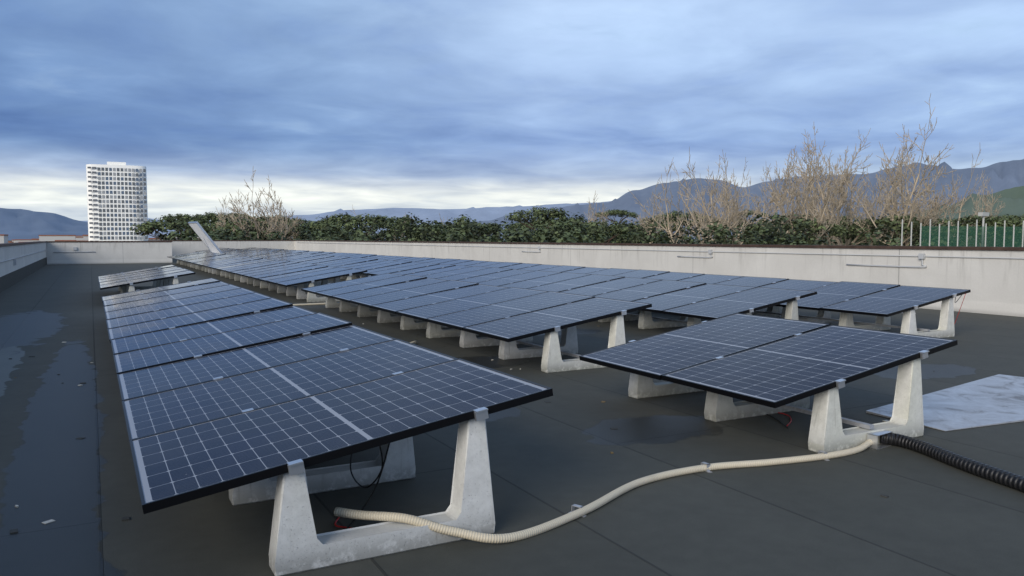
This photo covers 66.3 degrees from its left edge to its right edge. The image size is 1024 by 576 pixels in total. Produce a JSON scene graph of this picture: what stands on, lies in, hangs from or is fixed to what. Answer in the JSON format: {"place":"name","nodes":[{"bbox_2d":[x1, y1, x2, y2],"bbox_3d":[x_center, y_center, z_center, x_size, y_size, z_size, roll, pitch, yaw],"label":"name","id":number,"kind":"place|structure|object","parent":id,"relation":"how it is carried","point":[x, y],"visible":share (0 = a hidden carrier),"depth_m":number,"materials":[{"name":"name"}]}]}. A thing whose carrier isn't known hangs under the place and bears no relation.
{"place":"outdoors","nodes":[
{"label":"outdoors","id":0,"kind":"place"},
{"bbox_2d":[0,208,87,239],"bbox_3d":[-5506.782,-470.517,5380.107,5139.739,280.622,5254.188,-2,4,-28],"label":"hill","id":1,"kind":"structure","parent":0,"point":[20,224],"depth_m":5553.11,"materials":[{"name":"blue"}]},
{"bbox_2d":[86,162,147,240],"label":"white tower","id":2,"kind":"structure","parent":0,"point":[117,208],"depth_m":366.52,"materials":[{"name":"grey concrete"}]},
{"bbox_2d":[0,259,1023,575],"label":"roof deck","id":3,"kind":"structure","parent":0,"point":[554,457],"depth_m":4.31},
{"bbox_2d":[188,221,221,252],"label":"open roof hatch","id":4,"kind":"object","parent":3,"relation":"on","point":[204,236],"visible":0.6,"depth_m":44.66,"materials":[{"name":"silver metal"}]},
{"bbox_2d":[9,323,934,533],"bbox_3d":[-0.321,0.863,7.555,9.524,0.008,10.393,-2,4,-28],"label":"roof debris","id":5,"kind":"object","parent":3,"relation":"on","point":[13,531],"visible":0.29,"depth_m":4.09,"materials":[{"name":"grey"}]},
{"bbox_2d":[0,240,1023,316],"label":"parapet walls","id":6,"kind":"structure","parent":3,"relation":"on","point":[995,286],"depth_m":20.27,"materials":[{"name":"paint"}]},
{"bbox_2d":[0,242,1023,267],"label":"wall conduits","id":7,"kind":"object","parent":6,"relation":"attached to","point":[919,256],"depth_m":18.39,"materials":[{"name":"grey metal"}]},
{"bbox_2d":[118,260,954,575],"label":"concrete panel supports","id":8,"kind":"object","parent":3,"relation":"on","point":[298,544],"visible":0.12,"depth_m":4.39,"materials":[{"name":"concrete"}]},
{"bbox_2d":[98,247,970,513],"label":"solar panels","id":9,"kind":"object","parent":8,"relation":"on","point":[315,396],"visible":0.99,"depth_m":5.91,"materials":[{"name":"blue"}]},
{"bbox_2d":[121,248,955,475],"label":"panel clamps","id":10,"kind":"object","parent":8,"relation":"on","point":[297,466],"visible":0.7,"depth_m":4.94,"materials":[{"name":"silver metal"}]},
{"bbox_2d":[294,275,929,428],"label":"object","id":11,"kind":"object","parent":8,"relation":"on","point":[844,420],"visible":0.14,"depth_m":9.02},
{"bbox_2d":[293,303,871,543],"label":"beige conduit hoses","id":12,"kind":"object","parent":3,"relation":"on","point":[470,534],"visible":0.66,"depth_m":3.75,"materials":[{"name":"beige plastic"}]},
{"bbox_2d":[334,294,965,528],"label":"loose cables","id":13,"kind":"object","parent":3,"relation":"on","point":[371,484],"visible":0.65,"depth_m":3.70,"materials":[{"name":"black plastic"}]},
{"bbox_2d":[569,313,915,516],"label":"clamps","id":14,"kind":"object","parent":3,"relation":"on","point":[573,506],"depth_m":4.52,"materials":[{"name":"grey metal"}]},
{"bbox_2d":[867,430,891,449],"bbox_3d":[2.378,0.980,5.075,0.180,0.090,0.070,-3,5,-36],"label":"conduit bracket","id":15,"kind":"object","parent":3,"relation":"on","point":[872,437],"visible":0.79,"depth_m":5.03,"materials":[{"name":"silver metal"}]},
{"bbox_2d":[866,374,1023,430],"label":"galvanised plate","id":16,"kind":"object","parent":3,"relation":"on","point":[994,400],"visible":0.91,"depth_m":6.23,"materials":[{"name":"silver metal"}]},
{"bbox_2d":[880,433,1023,491],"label":"black corrugated conduit","id":17,"kind":"object","parent":3,"relation":"on","point":[987,472],"visible":0.99,"depth_m":4.56,"materials":[{"name":"black plastic"}]},
{"bbox_2d":[0,0,1023,220],"label":"sky","id":18,"kind":"structure","parent":0,"point":[342,104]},
{"bbox_2d":[477,159,1023,239],"bbox_3d":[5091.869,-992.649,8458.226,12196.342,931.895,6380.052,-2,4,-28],"label":"mountains","id":19,"kind":"structure","parent":0,"point":[1001,176],"depth_m":8377.54,"materials":[{"name":"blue stone"}]},
{"label":"terrain","id":20,"kind":"structure","parent":0,"visible":0},
{"bbox_2d":[0,234,198,242],"bbox_3d":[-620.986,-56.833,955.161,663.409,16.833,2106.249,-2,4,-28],"label":"distant town","id":21,"kind":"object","parent":20,"relation":"on","point":[3,238],"visible":0.2,"depth_m":966.24,"materials":[{"name":"grey"}]},
{"bbox_2d":[83,201,609,237],"bbox_3d":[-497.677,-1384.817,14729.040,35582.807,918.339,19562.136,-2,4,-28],"label":"distant mountains","id":22,"kind":"structure","parent":20,"relation":"on","point":[480,214],"depth_m":14526.32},
{"bbox_2d":[129,205,1023,245],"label":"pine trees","id":23,"kind":"object","parent":20,"relation":"on","point":[147,228],"visible":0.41,"depth_m":102.57,"materials":[{"name":"green plant"}]},
{"bbox_2d":[155,212,1021,245],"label":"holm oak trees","id":24,"kind":"object","parent":20,"relation":"on","point":[463,229],"visible":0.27,"depth_m":77.47,"materials":[{"name":"green plant"}]},
{"bbox_2d":[213,94,1005,245],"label":"bare trees","id":25,"kind":"object","parent":20,"relation":"on","point":[837,205],"visible":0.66,"depth_m":95.81,"materials":[{"name":"brown plant"}]},
{"bbox_2d":[827,186,1023,240],"bbox_3d":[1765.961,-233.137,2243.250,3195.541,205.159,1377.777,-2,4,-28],"label":"hill","id":26,"kind":"structure","parent":20,"relation":"on","point":[1012,199],"depth_m":2254.27,"materials":[{"name":"green plant"}]},
{"bbox_2d":[901,212,1023,246],"bbox_3d":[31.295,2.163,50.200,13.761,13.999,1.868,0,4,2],"label":"court fence","id":27,"kind":"object","parent":20,"relation":"on","point":[978,236],"visible":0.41,"depth_m":49.23,"materials":[{"name":"green metal"}]}
]}

